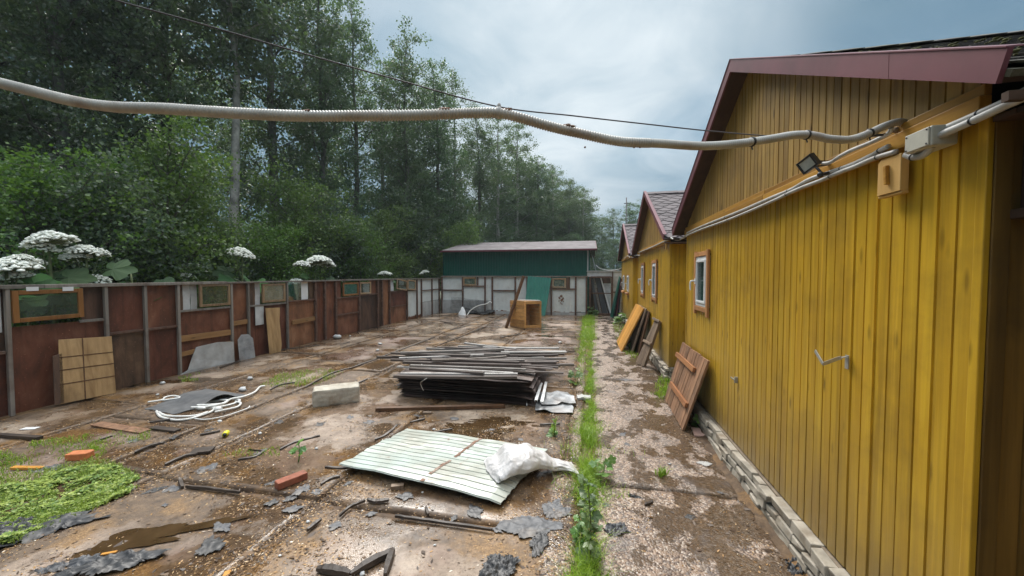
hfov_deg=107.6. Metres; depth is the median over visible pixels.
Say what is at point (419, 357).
metal strip
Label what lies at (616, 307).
metal sheet
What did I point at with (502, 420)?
puddle
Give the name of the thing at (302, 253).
shrub
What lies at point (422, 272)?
hogweed
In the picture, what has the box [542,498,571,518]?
film scrap
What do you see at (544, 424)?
debris strip
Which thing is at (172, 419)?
hose
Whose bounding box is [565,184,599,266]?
tree
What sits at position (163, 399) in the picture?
hose
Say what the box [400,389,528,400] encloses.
metal sheet
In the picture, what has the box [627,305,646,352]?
wooden board
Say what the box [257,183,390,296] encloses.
shrub
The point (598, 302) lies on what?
metal profile
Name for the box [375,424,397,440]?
debris strip
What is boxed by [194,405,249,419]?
hose
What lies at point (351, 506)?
debris strip
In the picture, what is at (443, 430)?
debris strip
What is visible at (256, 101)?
tree
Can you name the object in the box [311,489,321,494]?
film scrap
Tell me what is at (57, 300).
hogweed
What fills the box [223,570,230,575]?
wood scrap
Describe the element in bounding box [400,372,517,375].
metal strip
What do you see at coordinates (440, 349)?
metal strip
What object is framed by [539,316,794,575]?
path
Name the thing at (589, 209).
tree
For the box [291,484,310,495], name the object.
film scrap
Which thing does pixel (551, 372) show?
metal strip
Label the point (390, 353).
debris strip
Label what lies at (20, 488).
clover
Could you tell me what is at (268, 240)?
shrub
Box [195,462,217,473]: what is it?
film scrap
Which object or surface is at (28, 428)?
wood scrap
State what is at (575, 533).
weed
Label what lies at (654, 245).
cable conduit
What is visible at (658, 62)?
sky
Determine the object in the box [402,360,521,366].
metal strip
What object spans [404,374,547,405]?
metal sheet
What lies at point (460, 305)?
net
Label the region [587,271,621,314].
gate
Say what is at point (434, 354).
metal strip
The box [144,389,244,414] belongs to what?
felt sheet
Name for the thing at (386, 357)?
metal strip
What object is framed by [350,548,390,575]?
debris strip
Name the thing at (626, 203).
antenna mast
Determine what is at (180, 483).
debris strip
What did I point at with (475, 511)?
film scrap
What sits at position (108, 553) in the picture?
wood scrap
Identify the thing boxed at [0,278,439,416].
fence
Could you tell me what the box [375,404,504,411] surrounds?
plank
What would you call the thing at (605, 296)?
metal profile
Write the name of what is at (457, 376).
metal strip
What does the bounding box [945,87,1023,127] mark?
cable conduit
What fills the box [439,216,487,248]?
shrub
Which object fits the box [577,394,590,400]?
flat stone
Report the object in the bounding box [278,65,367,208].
tree
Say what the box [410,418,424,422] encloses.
debris strip
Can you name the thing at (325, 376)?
debris strip
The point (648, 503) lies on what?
debris strip
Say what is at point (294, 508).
film scrap
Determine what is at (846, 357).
wall hook
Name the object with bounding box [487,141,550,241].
tree
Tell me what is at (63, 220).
shrub
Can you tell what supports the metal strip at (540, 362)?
on the metal sheet at (526, 376)
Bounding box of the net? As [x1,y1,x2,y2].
[450,297,486,312]
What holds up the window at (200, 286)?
in the fence at (173, 331)
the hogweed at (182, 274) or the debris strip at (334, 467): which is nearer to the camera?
the debris strip at (334, 467)
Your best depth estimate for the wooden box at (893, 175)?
1.45 m
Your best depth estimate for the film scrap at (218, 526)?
2.38 m
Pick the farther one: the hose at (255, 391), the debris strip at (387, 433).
the hose at (255, 391)
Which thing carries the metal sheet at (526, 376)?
on the metal sheet at (508, 380)
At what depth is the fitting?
4.41 m
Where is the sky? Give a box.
[1,0,1023,275]
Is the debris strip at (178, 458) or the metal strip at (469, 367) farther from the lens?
the metal strip at (469, 367)
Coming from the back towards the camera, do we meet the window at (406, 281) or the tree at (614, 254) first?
the tree at (614, 254)
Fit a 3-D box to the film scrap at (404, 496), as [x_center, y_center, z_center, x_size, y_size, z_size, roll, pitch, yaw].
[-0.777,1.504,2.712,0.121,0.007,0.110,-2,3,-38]
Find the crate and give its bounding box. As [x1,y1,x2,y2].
[510,300,540,328]
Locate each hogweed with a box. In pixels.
[0,254,61,310]
[0,256,47,325]
[4,230,97,323]
[28,244,137,306]
[34,274,112,304]
[120,274,174,299]
[180,273,196,280]
[212,246,268,292]
[288,255,335,289]
[374,271,395,283]
[419,270,428,277]
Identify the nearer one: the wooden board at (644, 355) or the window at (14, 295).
the window at (14, 295)
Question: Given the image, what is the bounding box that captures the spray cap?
[222,430,229,436]
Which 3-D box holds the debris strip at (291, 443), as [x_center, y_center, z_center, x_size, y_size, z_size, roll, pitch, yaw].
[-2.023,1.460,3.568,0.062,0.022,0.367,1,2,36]
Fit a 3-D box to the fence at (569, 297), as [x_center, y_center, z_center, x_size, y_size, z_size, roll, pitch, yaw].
[-0.012,0.291,15.437,6.156,1.588,0.080,0,2,12]
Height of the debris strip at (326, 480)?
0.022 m
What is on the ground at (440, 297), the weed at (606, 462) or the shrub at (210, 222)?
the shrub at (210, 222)
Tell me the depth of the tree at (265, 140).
14.43 m
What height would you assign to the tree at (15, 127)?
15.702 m
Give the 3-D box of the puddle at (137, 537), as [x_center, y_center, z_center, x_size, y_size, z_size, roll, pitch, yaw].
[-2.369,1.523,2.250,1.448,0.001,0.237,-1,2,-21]
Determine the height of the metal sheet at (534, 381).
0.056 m
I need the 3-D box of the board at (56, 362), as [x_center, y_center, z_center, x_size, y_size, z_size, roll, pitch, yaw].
[-5.552,1.111,4.590,0.163,0.603,0.080,2,3,38]
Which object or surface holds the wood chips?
on the yard at (405, 560)
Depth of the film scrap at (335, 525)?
2.39 m
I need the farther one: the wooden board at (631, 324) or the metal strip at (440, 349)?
the wooden board at (631, 324)
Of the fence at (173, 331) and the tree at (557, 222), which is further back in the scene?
the tree at (557, 222)
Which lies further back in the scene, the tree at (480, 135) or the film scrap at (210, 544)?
the tree at (480, 135)
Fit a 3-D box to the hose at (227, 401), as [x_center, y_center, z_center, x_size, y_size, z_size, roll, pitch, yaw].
[-3.646,1.404,4.606,0.290,0.026,0.204,0,2,-5]
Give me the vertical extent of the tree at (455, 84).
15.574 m
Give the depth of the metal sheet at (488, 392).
4.75 m
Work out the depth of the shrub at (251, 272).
9.81 m
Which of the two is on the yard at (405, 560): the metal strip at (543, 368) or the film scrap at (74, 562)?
the film scrap at (74, 562)
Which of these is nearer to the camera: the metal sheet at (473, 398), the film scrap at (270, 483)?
the film scrap at (270, 483)
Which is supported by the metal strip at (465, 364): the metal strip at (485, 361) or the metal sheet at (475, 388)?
the metal strip at (485, 361)
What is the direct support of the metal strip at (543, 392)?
on the crumpled sheet at (554, 397)
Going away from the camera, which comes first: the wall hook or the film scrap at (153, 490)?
the wall hook
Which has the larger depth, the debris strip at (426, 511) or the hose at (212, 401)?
the hose at (212, 401)
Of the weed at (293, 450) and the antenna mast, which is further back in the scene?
the antenna mast
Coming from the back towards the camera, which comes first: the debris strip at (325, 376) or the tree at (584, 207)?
the tree at (584, 207)
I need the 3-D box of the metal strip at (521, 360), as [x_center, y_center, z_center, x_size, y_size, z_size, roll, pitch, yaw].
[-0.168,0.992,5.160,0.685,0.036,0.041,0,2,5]
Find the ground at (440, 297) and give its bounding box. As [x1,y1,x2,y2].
[206,276,610,310]
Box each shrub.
[0,136,166,326]
[0,136,192,306]
[0,138,242,324]
[0,164,169,325]
[0,193,96,319]
[1,98,261,308]
[71,149,252,291]
[140,180,269,308]
[147,187,281,303]
[197,237,276,305]
[221,210,322,303]
[226,144,370,302]
[237,231,298,303]
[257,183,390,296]
[267,220,330,299]
[307,213,393,296]
[321,216,404,295]
[360,167,462,289]
[362,201,436,290]
[372,222,437,290]
[385,152,500,290]
[414,212,460,293]
[428,207,479,267]
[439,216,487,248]
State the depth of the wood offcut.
2.81 m
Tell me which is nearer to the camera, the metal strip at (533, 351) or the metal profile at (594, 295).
the metal strip at (533, 351)
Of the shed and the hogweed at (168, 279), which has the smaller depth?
the hogweed at (168, 279)
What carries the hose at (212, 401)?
on the yard at (405, 560)
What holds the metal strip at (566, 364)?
on the metal sheet at (526, 376)
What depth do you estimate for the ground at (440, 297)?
26.12 m
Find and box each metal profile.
[591,278,597,309]
[593,278,601,312]
[595,278,606,312]
[599,278,609,312]
[600,278,610,312]
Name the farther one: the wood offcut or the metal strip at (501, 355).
the metal strip at (501, 355)
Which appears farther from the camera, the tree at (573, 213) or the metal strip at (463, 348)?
the tree at (573, 213)
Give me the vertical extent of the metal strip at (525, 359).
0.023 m
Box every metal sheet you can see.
[238,334,254,360]
[396,370,543,391]
[396,378,527,387]
[396,383,531,396]
[397,357,545,382]
[398,369,542,388]
[398,370,544,391]
[398,386,524,398]
[399,391,531,401]
[400,357,544,380]
[400,386,537,399]
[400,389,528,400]
[401,370,545,392]
[402,375,544,405]
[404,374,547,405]
[455,379,527,384]
[610,276,620,317]
[613,278,621,316]
[617,286,621,315]
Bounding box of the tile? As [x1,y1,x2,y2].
[691,427,704,436]
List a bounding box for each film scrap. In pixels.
[0,510,111,546]
[0,516,36,534]
[26,464,69,472]
[34,553,102,573]
[53,548,170,575]
[141,486,167,494]
[162,485,179,492]
[194,535,225,555]
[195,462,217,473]
[213,521,230,531]
[263,498,278,505]
[264,479,276,485]
[281,504,303,512]
[283,495,296,501]
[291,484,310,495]
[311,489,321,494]
[328,521,340,530]
[365,511,377,515]
[394,492,413,500]
[467,504,483,519]
[478,553,520,575]
[491,527,502,532]
[495,515,562,538]
[529,530,548,556]
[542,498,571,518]
[603,522,630,536]
[628,493,642,498]
[685,514,694,519]
[697,461,711,465]
[785,556,805,574]
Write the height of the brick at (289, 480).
0.059 m
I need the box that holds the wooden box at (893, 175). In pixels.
[877,153,908,198]
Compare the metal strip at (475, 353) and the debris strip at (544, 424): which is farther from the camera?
the metal strip at (475, 353)
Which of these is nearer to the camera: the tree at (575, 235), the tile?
the tile
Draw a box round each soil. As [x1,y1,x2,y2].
[688,415,807,575]
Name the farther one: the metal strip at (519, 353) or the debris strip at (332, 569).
the metal strip at (519, 353)
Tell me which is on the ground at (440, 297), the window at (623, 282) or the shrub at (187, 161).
the shrub at (187, 161)
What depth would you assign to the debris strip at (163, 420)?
4.08 m
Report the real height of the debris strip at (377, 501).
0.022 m
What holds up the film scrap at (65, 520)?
on the yard at (405, 560)
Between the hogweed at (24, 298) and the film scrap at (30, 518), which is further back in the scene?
the hogweed at (24, 298)
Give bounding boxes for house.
[618,223,637,323]
[631,190,686,379]
[671,30,1023,575]
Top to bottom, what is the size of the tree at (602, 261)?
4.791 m
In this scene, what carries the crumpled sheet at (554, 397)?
on the crumpled sheet at (562, 407)
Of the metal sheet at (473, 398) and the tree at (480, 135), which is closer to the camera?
the metal sheet at (473, 398)
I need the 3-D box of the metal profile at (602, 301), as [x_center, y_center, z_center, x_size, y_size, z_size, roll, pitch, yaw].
[3.626,0.328,15.212,0.509,1.490,0.053,0,2,12]
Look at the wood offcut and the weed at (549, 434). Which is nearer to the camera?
the wood offcut
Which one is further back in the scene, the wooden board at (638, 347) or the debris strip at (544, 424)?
the wooden board at (638, 347)
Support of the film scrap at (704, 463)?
on the path
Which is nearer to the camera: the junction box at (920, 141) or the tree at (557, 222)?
the junction box at (920, 141)
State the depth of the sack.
2.90 m
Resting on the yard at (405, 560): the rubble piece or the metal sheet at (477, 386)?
the rubble piece
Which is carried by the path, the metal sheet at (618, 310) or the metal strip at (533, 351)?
the metal sheet at (618, 310)
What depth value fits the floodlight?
1.87 m
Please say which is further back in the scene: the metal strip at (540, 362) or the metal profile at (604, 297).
the metal profile at (604, 297)
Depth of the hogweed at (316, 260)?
10.29 m
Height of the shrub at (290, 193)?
5.466 m
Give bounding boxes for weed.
[289,439,306,461]
[546,419,557,436]
[568,368,583,384]
[570,509,591,546]
[575,474,602,561]
[587,306,598,315]
[589,455,616,476]
[613,313,626,323]
[691,414,699,427]
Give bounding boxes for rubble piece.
[238,386,246,391]
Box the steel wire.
[114,0,898,136]
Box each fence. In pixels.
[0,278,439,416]
[441,276,587,315]
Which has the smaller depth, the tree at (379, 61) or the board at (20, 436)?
the board at (20, 436)
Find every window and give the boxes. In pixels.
[10,288,83,322]
[198,284,230,306]
[261,283,285,302]
[342,282,358,295]
[360,282,370,293]
[396,278,407,290]
[408,280,415,289]
[463,277,475,285]
[552,278,565,287]
[621,275,624,292]
[624,275,628,294]
[638,262,644,297]
[648,259,657,303]
[689,249,710,317]
[1010,143,1023,218]
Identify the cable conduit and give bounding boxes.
[638,240,667,252]
[686,144,890,233]
[686,149,898,235]
[821,127,894,164]
[902,101,1023,160]
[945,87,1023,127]
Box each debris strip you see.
[134,441,164,452]
[150,418,174,422]
[164,452,197,465]
[178,477,183,488]
[185,485,240,493]
[200,430,219,435]
[238,449,262,460]
[270,382,294,389]
[280,435,319,450]
[305,367,349,387]
[306,517,321,531]
[316,563,350,575]
[320,474,339,485]
[325,465,349,468]
[339,499,364,516]
[350,336,434,368]
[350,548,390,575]
[367,498,388,503]
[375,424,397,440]
[383,547,394,575]
[395,514,492,530]
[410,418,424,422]
[425,506,428,515]
[435,428,452,431]
[440,326,486,344]
[540,423,559,425]
[644,500,652,505]
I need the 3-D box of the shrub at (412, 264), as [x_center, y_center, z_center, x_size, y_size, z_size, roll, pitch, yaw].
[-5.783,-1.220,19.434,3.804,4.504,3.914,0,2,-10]
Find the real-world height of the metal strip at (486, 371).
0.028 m
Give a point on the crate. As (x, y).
(525, 314)
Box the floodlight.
[796,152,829,177]
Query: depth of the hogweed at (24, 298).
5.44 m
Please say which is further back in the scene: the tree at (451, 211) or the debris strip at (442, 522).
the tree at (451, 211)
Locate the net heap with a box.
[464,308,494,313]
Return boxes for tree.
[0,0,110,220]
[0,0,184,208]
[0,0,248,210]
[0,1,155,186]
[0,2,54,148]
[8,80,106,200]
[43,0,231,254]
[65,0,277,276]
[147,0,310,281]
[182,0,352,295]
[185,75,285,236]
[242,0,360,226]
[255,0,370,265]
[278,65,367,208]
[306,0,398,277]
[331,54,417,277]
[359,13,452,268]
[361,87,481,274]
[361,96,435,269]
[396,56,475,300]
[427,66,493,241]
[447,142,527,241]
[456,118,504,242]
[467,107,529,242]
[472,155,541,242]
[486,122,552,241]
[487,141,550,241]
[499,157,560,241]
[519,153,571,241]
[524,200,581,239]
[534,174,580,239]
[536,162,579,240]
[541,187,601,268]
[549,190,601,267]
[551,178,590,240]
[564,232,585,240]
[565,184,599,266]
[566,194,604,270]
[573,185,592,229]
[588,214,610,269]
[591,244,617,283]
[592,215,621,283]
[596,237,621,270]
[601,209,624,269]
[607,202,639,267]
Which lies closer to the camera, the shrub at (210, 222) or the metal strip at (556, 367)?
the metal strip at (556, 367)
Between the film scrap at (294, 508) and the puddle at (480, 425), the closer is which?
the film scrap at (294, 508)
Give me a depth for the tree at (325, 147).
15.81 m
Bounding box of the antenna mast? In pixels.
[624,197,628,223]
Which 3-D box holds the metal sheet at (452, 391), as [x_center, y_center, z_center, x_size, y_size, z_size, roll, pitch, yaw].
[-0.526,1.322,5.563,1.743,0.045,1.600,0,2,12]
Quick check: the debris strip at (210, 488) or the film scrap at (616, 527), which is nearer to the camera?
the film scrap at (616, 527)
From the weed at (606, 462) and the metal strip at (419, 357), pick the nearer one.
the weed at (606, 462)
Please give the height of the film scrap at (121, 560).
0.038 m
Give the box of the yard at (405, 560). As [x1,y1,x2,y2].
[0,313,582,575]
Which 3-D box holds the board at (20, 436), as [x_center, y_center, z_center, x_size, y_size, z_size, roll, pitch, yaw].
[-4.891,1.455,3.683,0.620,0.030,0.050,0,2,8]
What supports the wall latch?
attached to the house at (896, 448)
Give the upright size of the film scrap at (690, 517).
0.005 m
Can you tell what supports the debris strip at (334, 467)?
on the yard at (405, 560)
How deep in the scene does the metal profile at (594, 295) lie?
15.26 m
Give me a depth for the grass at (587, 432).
3.21 m
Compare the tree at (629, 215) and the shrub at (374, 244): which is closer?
the shrub at (374, 244)
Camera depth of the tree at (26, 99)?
13.91 m
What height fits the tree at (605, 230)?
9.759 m
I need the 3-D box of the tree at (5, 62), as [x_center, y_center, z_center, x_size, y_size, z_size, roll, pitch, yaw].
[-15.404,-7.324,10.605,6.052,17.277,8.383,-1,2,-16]
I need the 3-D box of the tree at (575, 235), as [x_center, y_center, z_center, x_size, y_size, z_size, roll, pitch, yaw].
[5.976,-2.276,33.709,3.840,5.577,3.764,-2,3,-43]
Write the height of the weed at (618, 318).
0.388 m
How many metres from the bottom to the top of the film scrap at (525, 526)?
0.015 m
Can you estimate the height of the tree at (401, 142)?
15.174 m
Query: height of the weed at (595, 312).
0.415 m
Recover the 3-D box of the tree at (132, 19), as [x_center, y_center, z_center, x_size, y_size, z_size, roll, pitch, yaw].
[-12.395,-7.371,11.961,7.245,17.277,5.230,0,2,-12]
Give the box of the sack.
[484,443,578,482]
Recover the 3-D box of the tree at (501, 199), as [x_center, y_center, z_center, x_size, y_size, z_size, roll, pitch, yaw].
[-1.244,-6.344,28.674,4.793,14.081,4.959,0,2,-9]
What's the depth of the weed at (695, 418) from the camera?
3.94 m
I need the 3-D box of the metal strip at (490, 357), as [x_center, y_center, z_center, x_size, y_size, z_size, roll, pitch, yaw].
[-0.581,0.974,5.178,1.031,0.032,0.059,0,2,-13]
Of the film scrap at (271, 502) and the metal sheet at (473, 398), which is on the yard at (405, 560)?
the film scrap at (271, 502)
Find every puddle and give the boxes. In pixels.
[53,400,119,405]
[64,514,257,561]
[134,377,214,384]
[439,419,515,440]
[468,416,541,426]
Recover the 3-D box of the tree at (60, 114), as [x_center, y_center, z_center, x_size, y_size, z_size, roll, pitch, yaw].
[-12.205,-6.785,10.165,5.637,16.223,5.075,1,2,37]
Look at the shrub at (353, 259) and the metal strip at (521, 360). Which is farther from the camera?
the shrub at (353, 259)
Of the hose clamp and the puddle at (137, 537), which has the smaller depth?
the hose clamp
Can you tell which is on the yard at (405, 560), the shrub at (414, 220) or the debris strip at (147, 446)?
the debris strip at (147, 446)
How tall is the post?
1.597 m
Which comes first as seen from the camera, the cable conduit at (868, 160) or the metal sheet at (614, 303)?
the cable conduit at (868, 160)
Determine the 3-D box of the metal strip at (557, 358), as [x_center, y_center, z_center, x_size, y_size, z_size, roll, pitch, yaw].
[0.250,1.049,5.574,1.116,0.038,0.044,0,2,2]
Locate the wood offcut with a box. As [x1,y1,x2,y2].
[391,483,403,490]
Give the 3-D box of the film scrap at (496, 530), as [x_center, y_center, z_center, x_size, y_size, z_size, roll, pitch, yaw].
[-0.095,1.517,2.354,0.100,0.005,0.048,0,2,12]
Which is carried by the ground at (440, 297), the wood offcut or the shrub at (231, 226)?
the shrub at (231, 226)
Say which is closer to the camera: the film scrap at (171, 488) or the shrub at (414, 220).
the film scrap at (171, 488)
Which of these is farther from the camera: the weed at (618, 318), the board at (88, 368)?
the weed at (618, 318)
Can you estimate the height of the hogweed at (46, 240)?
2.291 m
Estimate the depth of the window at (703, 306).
4.02 m
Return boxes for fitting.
[197,406,222,410]
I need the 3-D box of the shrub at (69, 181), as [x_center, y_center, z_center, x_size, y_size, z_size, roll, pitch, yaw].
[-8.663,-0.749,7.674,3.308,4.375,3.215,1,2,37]
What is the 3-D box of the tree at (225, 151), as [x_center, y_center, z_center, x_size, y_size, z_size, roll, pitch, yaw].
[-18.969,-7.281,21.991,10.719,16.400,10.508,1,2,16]
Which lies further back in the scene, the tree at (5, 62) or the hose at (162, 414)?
the tree at (5, 62)
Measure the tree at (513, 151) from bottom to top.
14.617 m
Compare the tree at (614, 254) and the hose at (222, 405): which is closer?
the hose at (222, 405)
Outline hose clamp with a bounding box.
[496,103,500,118]
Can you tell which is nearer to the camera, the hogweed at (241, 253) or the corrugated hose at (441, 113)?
the corrugated hose at (441, 113)
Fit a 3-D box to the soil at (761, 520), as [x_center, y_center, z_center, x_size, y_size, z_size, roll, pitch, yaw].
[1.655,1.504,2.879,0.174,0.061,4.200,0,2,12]
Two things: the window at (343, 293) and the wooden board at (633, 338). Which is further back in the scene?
the window at (343, 293)
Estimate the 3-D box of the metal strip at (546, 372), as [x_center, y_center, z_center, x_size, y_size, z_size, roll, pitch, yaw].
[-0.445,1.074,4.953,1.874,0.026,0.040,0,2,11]
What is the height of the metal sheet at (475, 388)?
0.052 m
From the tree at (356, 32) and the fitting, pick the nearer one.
the fitting
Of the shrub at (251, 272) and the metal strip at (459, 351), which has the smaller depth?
the metal strip at (459, 351)
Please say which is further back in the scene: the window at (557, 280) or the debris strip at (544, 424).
the window at (557, 280)
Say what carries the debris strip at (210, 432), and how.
on the yard at (405, 560)
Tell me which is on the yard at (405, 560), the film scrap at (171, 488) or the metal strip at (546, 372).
the film scrap at (171, 488)
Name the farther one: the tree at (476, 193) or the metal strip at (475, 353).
the tree at (476, 193)
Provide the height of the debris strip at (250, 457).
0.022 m
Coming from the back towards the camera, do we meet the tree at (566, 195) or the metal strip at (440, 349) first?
the tree at (566, 195)
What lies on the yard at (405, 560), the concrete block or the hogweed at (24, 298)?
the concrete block
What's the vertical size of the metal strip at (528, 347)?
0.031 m
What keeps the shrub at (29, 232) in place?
on the ground at (440, 297)
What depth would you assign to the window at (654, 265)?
6.94 m
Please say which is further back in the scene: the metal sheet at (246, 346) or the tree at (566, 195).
the tree at (566, 195)
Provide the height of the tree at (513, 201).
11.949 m
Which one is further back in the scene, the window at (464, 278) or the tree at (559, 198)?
the tree at (559, 198)
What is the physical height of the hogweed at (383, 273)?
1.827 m
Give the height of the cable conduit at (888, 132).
0.035 m
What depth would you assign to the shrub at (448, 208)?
23.13 m
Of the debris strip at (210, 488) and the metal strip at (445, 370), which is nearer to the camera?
the debris strip at (210, 488)
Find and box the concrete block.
[312,382,359,407]
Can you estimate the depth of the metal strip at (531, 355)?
5.67 m
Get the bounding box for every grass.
[0,368,342,474]
[542,315,644,575]
[550,319,673,477]
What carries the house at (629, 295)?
on the ground at (440, 297)
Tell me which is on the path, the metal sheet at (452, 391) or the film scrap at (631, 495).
the film scrap at (631, 495)
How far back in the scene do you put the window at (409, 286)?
13.57 m
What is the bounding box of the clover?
[0,463,140,543]
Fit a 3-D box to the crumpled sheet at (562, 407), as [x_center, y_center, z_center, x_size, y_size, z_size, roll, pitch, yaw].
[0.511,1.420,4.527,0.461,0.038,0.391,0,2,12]
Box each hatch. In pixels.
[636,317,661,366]
[665,342,709,430]
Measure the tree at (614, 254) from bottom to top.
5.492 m
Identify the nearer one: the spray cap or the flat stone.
the spray cap
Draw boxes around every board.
[0,432,42,439]
[9,465,42,469]
[52,353,63,404]
[58,336,115,403]
[90,421,149,433]
[149,425,180,432]
[265,308,281,353]
[617,304,643,351]
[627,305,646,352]
[635,310,649,354]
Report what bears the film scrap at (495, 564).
on the yard at (405, 560)
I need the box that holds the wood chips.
[0,314,783,575]
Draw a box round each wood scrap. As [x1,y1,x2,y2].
[19,427,39,429]
[100,550,117,555]
[190,446,215,453]
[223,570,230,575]
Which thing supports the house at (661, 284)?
on the ground at (440, 297)
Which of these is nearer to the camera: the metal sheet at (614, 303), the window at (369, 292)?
the window at (369, 292)
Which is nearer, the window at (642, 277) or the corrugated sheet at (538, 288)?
the window at (642, 277)
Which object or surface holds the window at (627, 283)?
in the house at (629, 295)
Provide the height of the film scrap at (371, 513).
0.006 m
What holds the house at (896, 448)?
on the ground at (440, 297)
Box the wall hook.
[814,349,848,368]
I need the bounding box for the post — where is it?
[505,276,524,327]
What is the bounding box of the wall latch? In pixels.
[730,377,737,382]
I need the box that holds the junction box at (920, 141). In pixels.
[905,124,957,153]
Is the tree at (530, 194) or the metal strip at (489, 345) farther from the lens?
the tree at (530, 194)
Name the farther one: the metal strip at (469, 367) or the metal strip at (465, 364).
the metal strip at (465, 364)
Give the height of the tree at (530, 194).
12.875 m
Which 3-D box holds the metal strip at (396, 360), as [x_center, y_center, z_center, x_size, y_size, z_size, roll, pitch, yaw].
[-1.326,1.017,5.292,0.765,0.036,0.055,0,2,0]
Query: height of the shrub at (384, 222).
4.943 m
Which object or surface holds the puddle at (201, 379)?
on the yard at (405, 560)
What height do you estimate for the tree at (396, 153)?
13.448 m
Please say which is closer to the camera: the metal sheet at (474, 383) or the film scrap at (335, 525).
the film scrap at (335, 525)
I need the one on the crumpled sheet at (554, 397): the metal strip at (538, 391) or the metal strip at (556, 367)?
the metal strip at (538, 391)
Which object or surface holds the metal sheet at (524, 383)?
on the metal sheet at (534, 381)
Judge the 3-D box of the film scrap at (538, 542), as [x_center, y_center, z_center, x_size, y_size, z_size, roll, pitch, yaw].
[0.161,1.517,2.234,0.123,0.017,0.231,0,2,12]
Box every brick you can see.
[65,449,94,460]
[274,470,307,489]
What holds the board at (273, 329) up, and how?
on the yard at (405, 560)
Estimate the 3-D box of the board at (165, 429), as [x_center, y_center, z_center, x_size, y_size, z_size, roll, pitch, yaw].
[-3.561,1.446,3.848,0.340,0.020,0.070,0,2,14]
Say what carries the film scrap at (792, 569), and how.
on the path
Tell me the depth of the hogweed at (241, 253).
8.05 m
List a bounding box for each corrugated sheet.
[339,428,547,504]
[526,276,550,315]
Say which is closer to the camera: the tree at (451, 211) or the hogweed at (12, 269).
the hogweed at (12, 269)
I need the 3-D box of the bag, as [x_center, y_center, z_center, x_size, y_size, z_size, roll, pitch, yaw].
[-1.998,0.911,15.007,0.329,0.340,0.236,0,2,12]
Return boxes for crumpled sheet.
[535,401,572,412]
[538,391,575,404]
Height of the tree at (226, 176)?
16.234 m
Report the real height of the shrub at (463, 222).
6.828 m
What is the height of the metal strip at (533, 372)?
0.023 m
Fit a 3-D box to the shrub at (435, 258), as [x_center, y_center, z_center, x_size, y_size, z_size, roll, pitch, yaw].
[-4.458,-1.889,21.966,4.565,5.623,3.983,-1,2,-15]
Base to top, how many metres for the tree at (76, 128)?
16.223 m
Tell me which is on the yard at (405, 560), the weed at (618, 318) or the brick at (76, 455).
the brick at (76, 455)
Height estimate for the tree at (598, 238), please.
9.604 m
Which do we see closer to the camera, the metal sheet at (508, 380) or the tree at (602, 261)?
the metal sheet at (508, 380)
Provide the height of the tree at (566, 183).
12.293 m
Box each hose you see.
[0,78,906,149]
[148,395,179,402]
[155,406,214,420]
[158,411,207,416]
[190,385,264,407]
[190,399,240,409]
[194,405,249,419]
[196,399,228,405]
[207,396,231,402]
[214,401,241,412]
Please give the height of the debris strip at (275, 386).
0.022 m
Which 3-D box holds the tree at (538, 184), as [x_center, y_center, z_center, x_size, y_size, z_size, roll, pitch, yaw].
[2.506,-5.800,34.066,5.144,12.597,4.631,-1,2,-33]
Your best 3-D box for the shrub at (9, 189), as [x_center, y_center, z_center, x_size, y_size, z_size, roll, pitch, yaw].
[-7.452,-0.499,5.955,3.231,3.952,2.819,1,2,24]
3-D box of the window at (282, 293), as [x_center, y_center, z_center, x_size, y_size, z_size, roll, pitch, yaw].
[-4.952,0.099,7.801,0.035,0.385,0.569,0,2,13]
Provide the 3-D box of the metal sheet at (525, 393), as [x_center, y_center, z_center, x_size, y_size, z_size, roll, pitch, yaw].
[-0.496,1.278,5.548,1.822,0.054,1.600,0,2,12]
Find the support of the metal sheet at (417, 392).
on the metal sheet at (473, 398)
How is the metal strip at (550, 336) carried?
on the yard at (405, 560)
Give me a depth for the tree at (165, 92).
12.32 m
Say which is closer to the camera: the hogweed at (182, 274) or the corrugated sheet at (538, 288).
the hogweed at (182, 274)
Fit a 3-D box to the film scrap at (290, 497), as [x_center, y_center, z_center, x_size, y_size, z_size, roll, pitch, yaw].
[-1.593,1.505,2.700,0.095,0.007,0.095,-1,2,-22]
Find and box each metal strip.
[376,356,418,358]
[390,358,438,361]
[391,352,469,356]
[393,374,516,378]
[397,366,512,372]
[399,354,483,358]
[400,348,504,353]
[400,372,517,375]
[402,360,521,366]
[405,353,509,355]
[409,364,534,373]
[409,367,484,374]
[410,364,525,370]
[420,350,543,357]
[426,348,459,349]
[430,357,519,363]
[432,355,506,360]
[445,346,490,349]
[458,345,503,347]
[464,342,516,349]
[469,356,558,361]
[480,362,558,368]
[483,346,558,348]
[484,359,524,361]
[490,352,544,353]
[501,351,566,352]
[506,354,557,356]
[506,357,566,359]
[516,335,575,337]
[517,366,552,369]
[520,361,555,363]
[526,370,548,373]
[531,364,559,366]
[531,370,563,373]
[534,383,542,400]
[540,382,546,402]
[556,363,573,365]
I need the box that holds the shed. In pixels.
[440,241,596,312]
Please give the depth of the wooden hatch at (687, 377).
4.13 m

